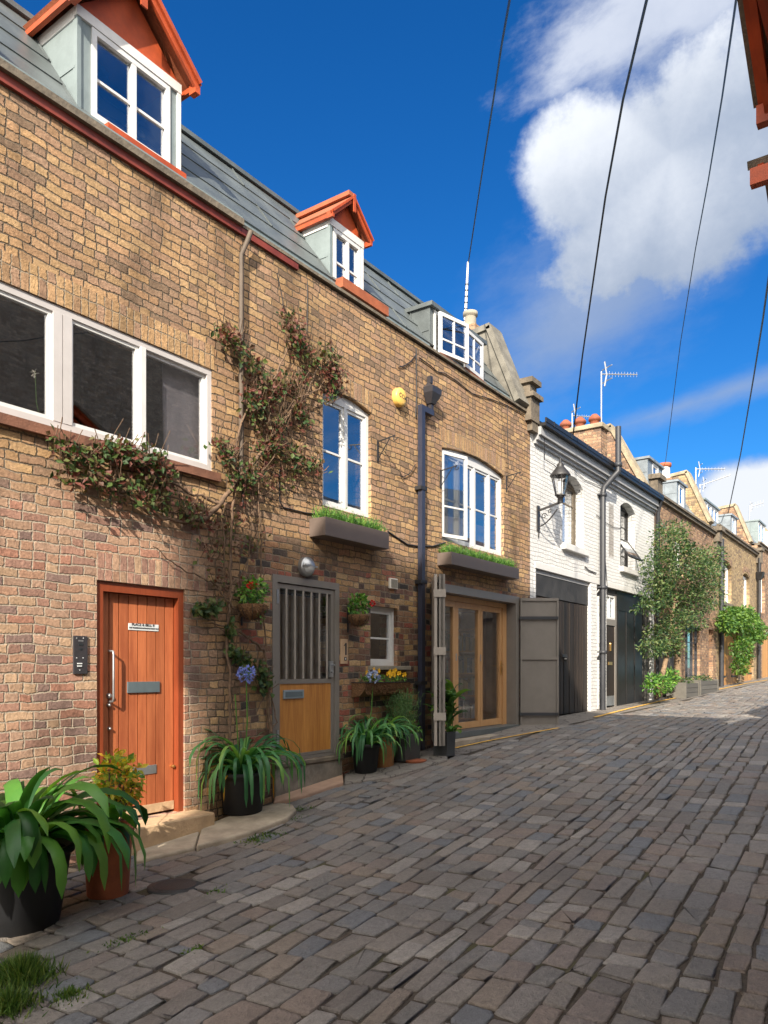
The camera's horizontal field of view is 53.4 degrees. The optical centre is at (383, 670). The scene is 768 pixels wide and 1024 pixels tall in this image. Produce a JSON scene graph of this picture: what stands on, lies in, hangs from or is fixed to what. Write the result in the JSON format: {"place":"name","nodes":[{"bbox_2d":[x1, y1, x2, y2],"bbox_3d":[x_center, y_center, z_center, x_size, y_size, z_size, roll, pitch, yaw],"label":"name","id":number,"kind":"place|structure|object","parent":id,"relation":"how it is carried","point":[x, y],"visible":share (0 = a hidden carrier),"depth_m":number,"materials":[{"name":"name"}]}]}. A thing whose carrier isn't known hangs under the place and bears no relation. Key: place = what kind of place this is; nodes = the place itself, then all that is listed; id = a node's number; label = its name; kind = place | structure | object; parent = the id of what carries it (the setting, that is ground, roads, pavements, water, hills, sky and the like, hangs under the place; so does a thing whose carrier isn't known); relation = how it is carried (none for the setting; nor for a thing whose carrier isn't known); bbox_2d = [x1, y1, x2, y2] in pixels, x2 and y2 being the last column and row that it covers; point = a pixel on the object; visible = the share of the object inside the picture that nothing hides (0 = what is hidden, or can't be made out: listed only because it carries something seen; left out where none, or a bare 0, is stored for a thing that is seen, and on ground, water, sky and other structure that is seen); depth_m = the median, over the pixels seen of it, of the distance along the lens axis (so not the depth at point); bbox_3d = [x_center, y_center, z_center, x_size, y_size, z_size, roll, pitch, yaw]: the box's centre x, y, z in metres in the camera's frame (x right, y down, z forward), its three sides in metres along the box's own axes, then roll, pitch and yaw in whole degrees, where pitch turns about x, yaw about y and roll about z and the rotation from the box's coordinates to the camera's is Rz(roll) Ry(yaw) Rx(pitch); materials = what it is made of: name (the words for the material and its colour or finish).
{"place":"outdoors","nodes":[
{"label":"outdoors","id":0,"kind":"place"},
{"bbox_2d":[0,946,103,1023],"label":"grass","id":1,"kind":"structure","parent":0,"point":[19,972],"depth_m":4.03,"materials":[{"name":"green plant"}]},
{"bbox_2d":[0,681,767,1023],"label":"cobbled street","id":2,"kind":"structure","parent":0,"point":[348,833],"depth_m":5.15,"materials":[{"name":"grey stone"}]},
{"bbox_2d":[0,764,145,937],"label":"potted lily","id":3,"kind":"object","parent":2,"relation":"on","point":[42,837],"visible":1,"depth_m":4.83,"materials":[{"name":"plant"}]},
{"bbox_2d":[64,748,148,899],"bbox_3d":[-2.002,1.099,5.746,0.796,1.054,1.242,0,0,16],"label":"potted shrub","id":4,"kind":"object","parent":2,"relation":"on","point":[94,885],"visible":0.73,"depth_m":5.54,"materials":[{"name":"green plant"}]},
{"bbox_2d":[147,878,202,895],"bbox_3d":[-1.555,1.613,5.695,0.410,0.036,0.410,0,0,35],"label":"drain cover","id":5,"kind":"object","parent":2,"relation":"on","point":[171,887],"visible":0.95,"depth_m":5.65,"materials":[{"name":"metal"}]},
{"bbox_2d":[86,805,315,954],"bbox_3d":[-1.067,1.530,6.232,0.710,0.280,3.691,0,0,11],"label":"moss","id":6,"kind":"object","parent":2,"relation":"on","point":[253,839],"visible":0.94,"depth_m":5.55,"materials":[{"name":"green plant"}]},
{"bbox_2d":[196,803,295,851],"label":"kerb slab","id":7,"kind":"structure","parent":2,"relation":"on","point":[230,828],"depth_m":7.17,"materials":[{"name":"stone"}]},
{"bbox_2d":[189,664,305,815],"bbox_3d":[-1.423,0.680,7.701,1.238,1.488,1.343,0,0,35],"label":"potted agapanthus","id":8,"kind":"object","parent":7,"relation":"on","point":[242,786],"visible":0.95,"depth_m":7.47,"materials":[{"name":"plant"}]},
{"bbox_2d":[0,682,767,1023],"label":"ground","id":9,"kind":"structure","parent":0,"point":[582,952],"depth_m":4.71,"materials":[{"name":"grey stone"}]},
{"bbox_2d":[0,0,243,866],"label":"mews house","id":10,"kind":"structure","parent":9,"relation":"on","point":[121,222],"depth_m":6.82,"materials":[{"name":"beige brick"}]},
{"bbox_2d":[32,369,39,412],"bbox_3d":[-2.790,-2.205,6.280,0.228,0.489,0.190,0,0,-26],"label":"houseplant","id":11,"kind":"object","parent":10,"relation":"on","point":[35,373],"visible":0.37,"depth_m":6.21,"materials":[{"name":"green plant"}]},
{"bbox_2d":[73,636,87,673],"bbox_3d":[-2.535,-0.128,6.379,0.024,0.319,0.128,0,0,35],"label":"intercom panel","id":12,"kind":"object","parent":10,"relation":"attached to","point":[80,654],"visible":1,"depth_m":6.37,"materials":[{"name":"plastic"}]},
{"bbox_2d":[0,281,210,470],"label":"window","id":13,"kind":"structure","parent":10,"relation":"in","point":[186,384],"depth_m":6.89,"materials":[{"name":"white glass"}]},
{"bbox_2d":[103,592,174,818],"bbox_3d":[-2.224,0.323,6.950,0.117,2.005,0.807,0,0,35],"label":"door","id":14,"kind":"structure","parent":10,"relation":"in","point":[138,630],"depth_m":7.00,"materials":[{"name":"orange wood"}]},
{"bbox_2d":[45,297,348,764],"bbox_3d":[-1.536,-1.523,7.596,0.300,5.070,3.944,0,0,35],"label":"climbing vine","id":15,"kind":"object","parent":10,"relation":"attached to","point":[121,453],"visible":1,"depth_m":7.68,"materials":[{"name":"green plant"}]},
{"bbox_2d":[136,832,198,863],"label":"kerb slab","id":16,"kind":"structure","parent":9,"relation":"on","point":[182,845],"depth_m":6.56,"materials":[{"name":"stone"}]},
{"bbox_2d":[273,774,342,803],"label":"kerb slab","id":17,"kind":"structure","parent":9,"relation":"on","point":[321,786],"depth_m":8.48,"materials":[{"name":"beige stone"}]},
{"bbox_2d":[181,124,558,804],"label":"mews house","id":18,"kind":"structure","parent":9,"relation":"on","point":[491,644],"depth_m":10.01,"materials":[{"name":"brick"}]},
{"bbox_2d":[238,230,252,505],"bbox_3d":[-1.420,-3.114,7.850,0.141,2.829,0.096,0,0,4],"label":"conduit","id":19,"kind":"object","parent":18,"relation":"attached to","point":[241,295],"visible":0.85,"depth_m":7.81,"materials":[{"name":"metal"}]},
{"bbox_2d":[233,574,269,625],"bbox_3d":[-1.340,-0.717,7.808,0.371,0.511,0.379,0,0,35],"label":"hanging basket","id":20,"kind":"object","parent":18,"relation":"attached to","point":[254,609],"visible":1,"depth_m":7.73,"materials":[{"name":"green metal"}]},
{"bbox_2d":[279,469,319,514],"bbox_3d":[-0.924,-2.000,8.655,0.014,0.432,0.765,0,0,35],"label":"wall cable","id":21,"kind":"object","parent":18,"relation":"attached to","point":[290,508],"depth_m":8.43,"materials":[{"name":"black plastic"}]},
{"bbox_2d":[278,583,334,758],"bbox_3d":[-0.873,0.009,8.733,0.135,1.927,0.988,0,0,35],"label":"stable door","id":22,"kind":"structure","parent":18,"relation":"in","point":[305,706],"depth_m":8.79,"materials":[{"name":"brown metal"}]},
{"bbox_2d":[306,282,307,332],"bbox_3d":[-0.877,-4.139,8.721,0.009,0.585,0.018,0,0,35],"label":"wall cable","id":23,"kind":"object","parent":18,"relation":"attached to","point":[307,302],"depth_m":8.72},
{"bbox_2d":[298,557,317,575],"bbox_3d":[-0.855,-1.178,8.659,0.132,0.222,0.224,0,0,35],"label":"wall lamp","id":24,"kind":"object","parent":18,"relation":"attached to","point":[306,566],"visible":1,"depth_m":8.61,"materials":[{"name":"metal"}]},
{"bbox_2d":[340,639,347,663],"bbox_3d":[-0.484,-0.230,9.272,0.030,0.301,0.127,0,0,35],"label":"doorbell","id":25,"kind":"object","parent":18,"relation":"attached to","point":[343,651],"visible":1,"depth_m":9.26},
{"bbox_2d":[323,393,367,516],"bbox_3d":[-0.511,-2.644,9.408,0.070,1.408,0.970,0,0,35],"label":"window","id":26,"kind":"structure","parent":18,"relation":"in","point":[345,407],"depth_m":9.46,"materials":[{"name":"white glass"}]},
{"bbox_2d":[309,504,388,550],"bbox_3d":[-0.402,-1.727,9.210,0.397,0.394,1.334,0,0,35],"label":"window box","id":27,"kind":"object","parent":18,"relation":"attached to","point":[336,527],"visible":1,"depth_m":9.02,"materials":[{"name":"plastic"}]},
{"bbox_2d":[346,593,375,632],"bbox_3d":[-0.283,-0.708,9.306,0.316,0.492,0.458,0,0,35],"label":"hanging basket","id":28,"kind":"object","parent":18,"relation":"attached to","point":[357,619],"visible":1,"depth_m":9.20,"materials":[{"name":"green plant"}]},
{"bbox_2d":[351,667,411,697],"bbox_3d":[-0.010,0.147,9.749,0.254,0.377,1.061,0,0,35],"label":"wall trough","id":29,"kind":"object","parent":18,"relation":"attached to","point":[379,687],"depth_m":9.62,"materials":[{"name":"brown metal"}]},
{"bbox_2d":[370,606,393,665],"bbox_3d":[-0.074,-0.445,10.042,0.070,0.770,0.610,0,0,35],"label":"window","id":30,"kind":"structure","parent":18,"relation":"in","point":[389,612],"depth_m":10.21,"materials":[{"name":"white wood"}]},
{"bbox_2d":[377,435,396,461],"bbox_3d":[0.042,-2.844,9.769,0.315,0.297,0.024,0,0,35],"label":"iron bracket","id":31,"kind":"object","parent":18,"relation":"attached to","point":[378,456],"visible":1,"depth_m":9.83,"materials":[{"name":"black metal"}]},
{"bbox_2d":[389,578,397,588],"bbox_3d":[0.124,-1.149,10.123,0.040,0.137,0.173,0,0,35],"label":"junction box","id":32,"kind":"object","parent":18,"relation":"attached to","point":[393,583],"visible":1,"depth_m":10.09,"materials":[{"name":"plastic"}]},
{"bbox_2d":[392,388,406,406],"bbox_3d":[0.214,-3.647,10.206,0.092,0.246,0.248,0,0,35],"label":"alarm box","id":33,"kind":"object","parent":18,"relation":"attached to","point":[399,397],"visible":1,"depth_m":10.15,"materials":[{"name":"yellow plastic"}]},
{"bbox_2d":[415,348,416,416],"bbox_3d":[0.446,-3.986,10.577,0.014,0.952,0.039,0,0,35],"label":"wall cable","id":34,"kind":"object","parent":18,"relation":"attached to","point":[416,383],"depth_m":10.57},
{"bbox_2d":[387,531,445,546],"bbox_3d":[0.478,-1.798,10.636,0.020,0.184,1.478,0,0,35],"label":"wall cable","id":35,"kind":"object","parent":18,"relation":"attached to","point":[412,544],"depth_m":10.49,"materials":[{"name":"black plastic"}]},
{"bbox_2d":[415,375,441,749],"bbox_3d":[0.623,-1.530,10.710,0.173,5.260,0.445,0,0,35],"label":"downpipe","id":36,"kind":"object","parent":18,"relation":"attached to","point":[432,393],"visible":1,"depth_m":10.58,"materials":[{"name":"plastic"}]},
{"bbox_2d":[431,574,445,745],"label":"steel door","id":37,"kind":"structure","parent":18,"relation":"in","point":[438,591],"depth_m":9.90,"materials":[{"name":"beige metal"}]},
{"bbox_2d":[440,465,458,487],"bbox_3d":[0.949,-2.802,11.051,0.315,0.297,0.024,0,0,35],"label":"iron bracket","id":38,"kind":"object","parent":18,"relation":"attached to","point":[447,475],"visible":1,"depth_m":11.08,"materials":[{"name":"black metal"}]},
{"bbox_2d":[445,600,455,730],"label":"glazed door","id":39,"kind":"structure","parent":18,"relation":"in","point":[452,604],"depth_m":11.81,"materials":[{"name":"brown wood"}]},
{"bbox_2d":[463,262,468,321],"bbox_3d":[1.504,-6.864,14.000,0.107,1.241,0.065,0,0,0],"label":"aerial rod","id":40,"kind":"object","parent":18,"relation":"on","point":[466,293],"visible":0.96,"depth_m":13.98,"materials":[{"name":"white paint"}]},
{"bbox_2d":[468,0,510,261],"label":"overhead cable","id":41,"kind":"object","parent":40,"relation":"attached to","point":[505,23],"visible":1,"depth_m":8.70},
{"bbox_2d":[456,602,479,728],"bbox_3d":[1.322,-0.072,12.190,0.068,1.985,0.804,0,0,35],"label":"glazed door","id":42,"kind":"structure","parent":18,"relation":"in","point":[468,724],"depth_m":12.45,"materials":[{"name":"brown wood"}]},
{"bbox_2d":[419,357,523,414],"bbox_3d":[1.476,-4.405,12.043,0.014,0.199,3.423,0,0,35],"label":"wall cable","id":43,"kind":"object","parent":18,"relation":"attached to","point":[466,388],"depth_m":11.72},
{"bbox_2d":[442,449,500,555],"bbox_3d":[1.425,-2.634,12.008,0.227,1.448,2.021,0,0,35],"label":"window","id":44,"kind":"structure","parent":18,"relation":"in","point":[474,466],"depth_m":12.05,"materials":[{"name":"white glass"}]},
{"bbox_2d":[437,542,518,579],"bbox_3d":[1.513,-1.702,11.923,0.392,0.364,2.272,0,0,35],"label":"window box","id":45,"kind":"object","parent":18,"relation":"attached to","point":[461,559],"visible":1,"depth_m":11.62,"materials":[{"name":"plastic"}]},
{"bbox_2d":[480,605,503,725],"bbox_3d":[1.799,-0.072,12.816,0.124,1.985,0.779,0,0,35],"label":"glazed door","id":46,"kind":"structure","parent":18,"relation":"in","point":[498,720],"depth_m":13.08,"materials":[{"name":"brown wood"}]},
{"bbox_2d":[507,406,508,467],"bbox_3d":[2.095,-3.954,12.922,0.009,1.041,0.045,0,0,35],"label":"wall cable","id":47,"kind":"object","parent":18,"relation":"attached to","point":[507,429],"depth_m":12.90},
{"bbox_2d":[506,472,522,491],"bbox_3d":[2.188,-3.164,12.801,0.315,0.297,0.024,0,0,35],"label":"iron bracket","id":48,"kind":"object","parent":18,"relation":"attached to","point":[512,480],"visible":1,"depth_m":12.84,"materials":[{"name":"black metal"}]},
{"bbox_2d":[519,598,558,724],"bbox_3d":[2.679,-0.135,13.238,0.680,2.230,0.122,0,0,0],"label":"steel door","id":49,"kind":"structure","parent":18,"relation":"in","point":[539,617],"depth_m":13.22,"materials":[{"name":"grey metal"}]},
{"bbox_2d":[344,749,447,784],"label":"kerb slab","id":50,"kind":"structure","parent":9,"relation":"on","point":[397,768],"depth_m":9.36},
{"bbox_2d":[336,669,410,773],"bbox_3d":[-0.253,0.621,9.351,1.137,1.274,1.012,0,0,17],"label":"potted agapanthus","id":51,"kind":"object","parent":50,"relation":"on","point":[365,746],"visible":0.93,"depth_m":9.21,"materials":[{"name":"plant"}]},
{"bbox_2d":[348,713,422,767],"bbox_3d":[-0.033,0.878,9.611,1.021,0.685,0.903,0,0,35],"label":"potted agapanthus","id":52,"kind":"object","parent":50,"relation":"on","point":[388,760],"visible":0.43,"depth_m":9.52,"materials":[{"name":"green plant"}]},
{"bbox_2d":[378,686,426,762],"bbox_3d":[0.224,0.688,9.912,0.717,1.014,0.798,0,0,35],"label":"rosemary planter","id":53,"kind":"object","parent":50,"relation":"on","point":[408,755],"visible":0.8,"depth_m":9.84,"materials":[{"name":"stone"}]},
{"bbox_2d":[425,677,468,756],"bbox_3d":[0.872,0.605,10.202,0.679,1.056,0.538,0,0,35],"label":"canna planter","id":54,"kind":"object","parent":50,"relation":"on","point":[451,697],"visible":0.66,"depth_m":10.12,"materials":[{"name":"stone"}]},
{"bbox_2d":[530,414,663,713],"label":"white house","id":55,"kind":"structure","parent":9,"relation":"on","point":[564,548],"depth_m":16.23,"materials":[{"name":"brick"}]},
{"bbox_2d":[544,438,555,466],"bbox_3d":[3.168,-4.041,14.285,0.014,0.508,0.838,0,0,35],"label":"wall cable","id":56,"kind":"object","parent":55,"relation":"attached to","point":[544,453],"depth_m":13.94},
{"bbox_2d":[536,596,567,713],"bbox_3d":[3.167,-0.250,14.554,0.110,2.220,1.580,0,0,35],"label":"garage door","id":57,"kind":"structure","parent":55,"relation":"in","point":[561,655],"depth_m":15.02,"materials":[{"name":"black wood"}]},
{"bbox_2d":[536,457,570,537],"bbox_3d":[3.056,-3.119,13.761,0.625,1.402,0.370,0,0,35],"label":"wall lantern","id":58,"kind":"object","parent":55,"relation":"attached to","point":[560,471],"depth_m":13.66,"materials":[{"name":"black metal"}]},
{"bbox_2d":[562,481,575,545],"bbox_3d":[3.644,-3.150,15.488,0.070,1.300,1.121,0,0,35],"label":"window","id":59,"kind":"structure","parent":55,"relation":"in","point":[570,488],"depth_m":15.87,"materials":[{"name":"wood"}]},
{"bbox_2d":[563,602,586,713],"bbox_3d":[3.917,-0.250,15.665,0.051,2.220,1.300,0,0,35],"label":"garage door","id":60,"kind":"structure","parent":55,"relation":"in","point":[574,615],"depth_m":15.60,"materials":[{"name":"black wood"}]},
{"bbox_2d":[571,404,589,426],"bbox_3d":[5.093,-6.418,19.676,0.708,0.782,0.387,0,0,-37],"label":"aerial","id":61,"kind":"object","parent":55,"relation":"attached to","point":[584,416],"visible":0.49,"depth_m":19.51,"materials":[{"name":"metal"}]},
{"bbox_2d":[597,426,621,709],"bbox_3d":[4.874,-2.210,16.586,0.602,6.180,0.232,0,0,-14],"label":"soil pipe","id":62,"kind":"object","parent":55,"relation":"attached to","point":[602,587],"visible":0.95,"depth_m":16.48,"materials":[{"name":"metal"}]},
{"bbox_2d":[606,625,613,705],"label":"front door","id":63,"kind":"structure","parent":55,"relation":"in","point":[609,629],"depth_m":17.34,"materials":[{"name":"black wood"}]},
{"bbox_2d":[573,0,647,434],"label":"overhead cable","id":64,"kind":"object","parent":55,"relation":"attached to","point":[631,65],"visible":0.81,"depth_m":9.40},
{"bbox_2d":[606,595,614,619],"bbox_3d":[5.096,-1.431,17.366,0.090,0.538,0.640,0,0,35],"label":"transom window","id":65,"kind":"structure","parent":55,"relation":"in","point":[610,600],"depth_m":17.53,"materials":[{"name":"white glass"}]},
{"bbox_2d":[601,361,637,421],"bbox_3d":[5.745,-6.378,18.852,1.071,2.317,0.393,0,0,-33],"label":"aerial","id":66,"kind":"object","parent":55,"relation":"attached to","point":[612,374],"visible":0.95,"depth_m":18.63,"materials":[{"name":"metal"}]},
{"bbox_2d":[616,591,642,705],"bbox_3d":[5.943,-0.510,18.525,0.075,2.660,1.990,0,0,35],"label":"black panel door","id":67,"kind":"structure","parent":55,"relation":"in","point":[629,625],"depth_m":18.42,"materials":[{"name":"paint"}]},
{"bbox_2d":[620,506,641,566],"bbox_3d":[5.796,-3.175,18.203,0.446,1.490,1.093,0,0,35],"label":"window","id":68,"kind":"structure","parent":55,"relation":"in","point":[628,549],"depth_m":18.45,"materials":[{"name":"white glass"}]},
{"bbox_2d":[656,500,662,698],"bbox_3d":[7.155,-1.836,19.847,0.114,5.173,0.264,0,0,-10],"label":"downpipe","id":69,"kind":"object","parent":55,"relation":"attached to","point":[658,621],"visible":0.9,"depth_m":19.88,"materials":[{"name":"metal"}]},
{"bbox_2d":[634,455,724,699],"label":"brick house","id":70,"kind":"structure","parent":9,"relation":"on","point":[683,498],"depth_m":23.66,"materials":[{"name":"brick"}]},
{"bbox_2d":[660,631,673,697],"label":"timber door","id":71,"kind":"structure","parent":70,"relation":"in","point":[671,660],"depth_m":21.30,"materials":[{"name":"grey wood"}]},
{"bbox_2d":[685,625,696,679],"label":"glazed door","id":72,"kind":"structure","parent":70,"relation":"in","point":[691,641],"depth_m":23.66,"materials":[{"name":"glass"}]},
{"bbox_2d":[665,0,736,461],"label":"overhead cable","id":73,"kind":"object","parent":70,"relation":"attached to","point":[732,25],"visible":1,"depth_m":8.76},
{"bbox_2d":[703,498,764,686],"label":"brick house","id":74,"kind":"structure","parent":9,"relation":"on","point":[740,580],"depth_m":29.01,"materials":[{"name":"brick"}]},
{"bbox_2d":[695,461,724,484],"bbox_3d":[12.796,-7.631,29.931,1.163,1.153,0.397,0,0,10],"label":"aerial","id":75,"kind":"object","parent":74,"relation":"on","point":[705,469],"visible":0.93,"depth_m":29.99,"materials":[{"name":"metal"}]},
{"bbox_2d":[699,475,729,492],"bbox_3d":[13.415,-7.583,30.934,1.248,0.813,0.376,0,0,9],"label":"aerial","id":76,"kind":"object","parent":74,"relation":"on","point":[706,483],"visible":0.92,"depth_m":30.98,"materials":[{"name":"metal"}]},
{"bbox_2d":[719,539,723,685],"bbox_3d":[11.572,-1.975,26.173,0.142,5.050,0.148,0,0,-32],"label":"downpipe","id":77,"kind":"object","parent":74,"relation":"attached to","point":[721,659],"visible":0.59,"depth_m":26.11,"materials":[{"name":"metal"}]},
{"bbox_2d":[724,568,727,602],"bbox_3d":[12.044,-3.070,27.281,0.080,1.340,1.863,0,0,35],"label":"window","id":78,"kind":"structure","parent":74,"relation":"in","point":[726,569],"depth_m":27.97,"materials":[{"name":"white glass"}]},
{"bbox_2d":[724,632,735,684],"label":"garage door","id":79,"kind":"structure","parent":74,"relation":"in","point":[729,678],"depth_m":27.91,"materials":[{"name":"brown wood"}]},
{"bbox_2d":[712,604,767,682],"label":"climbing vine","id":80,"kind":"object","parent":74,"relation":"attached to","point":[742,620],"visible":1,"depth_m":27.07,"materials":[{"name":"green plant"}]},
{"bbox_2d":[743,576,745,605],"bbox_3d":[14.233,-3.070,30.374,0.080,1.340,1.349,0,0,35],"label":"window","id":81,"kind":"structure","parent":74,"relation":"in","point":[744,578],"depth_m":30.85,"materials":[{"name":"white glass"}]},
{"bbox_2d":[728,277,767,512],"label":"overhead cable","id":82,"kind":"object","parent":74,"relation":"attached to","point":[765,300],"visible":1,"depth_m":17.57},
{"bbox_2d":[744,633,751,680],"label":"garage door","id":83,"kind":"structure","parent":74,"relation":"in","point":[748,676],"depth_m":31.09,"materials":[{"name":"brown wood"}]},
{"bbox_2d":[756,558,764,678],"bbox_3d":[15.755,-2.175,31.972,0.280,5.051,0.500,0,0,35],"label":"downpipe","id":84,"kind":"object","parent":74,"relation":"attached to","point":[759,575],"visible":0.89,"depth_m":31.95,"materials":[{"name":"black metal"}]},
{"bbox_2d":[737,0,767,199],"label":"mews house","id":85,"kind":"structure","parent":9,"relation":"on","point":[753,14],"depth_m":4.77,"materials":[{"name":"brown brick"}]},
{"bbox_2d":[745,519,767,677],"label":"brick house","id":86,"kind":"structure","parent":9,"relation":"on","point":[758,530],"depth_m":33.81,"materials":[{"name":"brick"}]},
{"bbox_2d":[749,500,762,519],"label":"aerial","id":87,"kind":"object","parent":86,"relation":"on","point":[752,505],"visible":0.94,"depth_m":41.98,"materials":[{"name":"metal"}]},
{"bbox_2d":[761,580,761,612],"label":"window","id":88,"kind":"structure","parent":86,"relation":"in","point":[761,580],"depth_m":33.79,"materials":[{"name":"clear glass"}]},
{"bbox_2d":[762,633,767,677],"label":"garage door","id":89,"kind":"structure","parent":86,"relation":"in","point":[765,645],"depth_m":34.41,"materials":[{"name":"brown wood"}]},
{"bbox_2d":[13,0,767,529],"label":"sky","id":90,"kind":"structure","parent":0,"point":[388,103],"materials":[{"name":"blue"}]},
{"bbox_2d":[421,677,767,756],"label":"pavement","id":91,"kind":"structure","parent":0,"point":[570,718],"depth_m":14.40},
{"bbox_2d":[455,728,555,747],"bbox_3d":[1.912,1.017,11.671,2.592,0.152,0.108,0,0,-43],"label":"road marking","id":92,"kind":"object","parent":91,"relation":"on","point":[503,737],"visible":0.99,"depth_m":11.61,"materials":[{"name":"yellow paint"}]},
{"bbox_2d":[640,667,680,697],"bbox_3d":[6.799,0.278,18.552,0.692,0.795,2.957,0,0,32],"label":"bush","id":93,"kind":"object","parent":91,"relation":"on","point":[656,681],"visible":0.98,"depth_m":18.09,"materials":[{"name":"green plant"}]},
{"bbox_2d":[672,622,683,681],"bbox_3d":[8.191,-0.207,21.222,0.330,2.230,1.146,0,0,35],"label":"old stem","id":94,"kind":"object","parent":91,"relation":"on","point":[677,662],"visible":0.24,"depth_m":21.03,"materials":[{"name":"brown plant"}]},
{"bbox_2d":[629,518,730,694],"bbox_3d":[8.123,-1.607,20.526,1.341,4.417,8.253,0,0,35],"label":"climbing tree","id":95,"kind":"object","parent":91,"relation":"on","point":[707,562],"visible":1,"depth_m":19.07,"materials":[{"name":"green plant"}]},
{"bbox_2d":[595,680,764,716],"bbox_3d":[9.748,0.638,22.917,0.414,0.501,20.344,0,0,35],"label":"road marking","id":96,"kind":"object","parent":91,"relation":"on","point":[657,701],"visible":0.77,"depth_m":17.62,"materials":[{"name":"yellow paint"}]},
{"bbox_2d":[666,676,699,697],"bbox_3d":[8.196,0.440,20.909,0.520,0.605,1.548,0,0,35],"label":"wooden planter","id":97,"kind":"object","parent":91,"relation":"on","point":[685,689],"visible":0.81,"depth_m":20.40,"materials":[{"name":"grey wood"}]},
{"bbox_2d":[686,673,718,694],"bbox_3d":[9.354,0.385,22.545,0.520,0.618,2.263,0,0,35],"label":"wooden planter","id":98,"kind":"object","parent":91,"relation":"on","point":[709,685],"visible":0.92,"depth_m":22.40,"materials":[{"name":"grey wood"}]}
]}

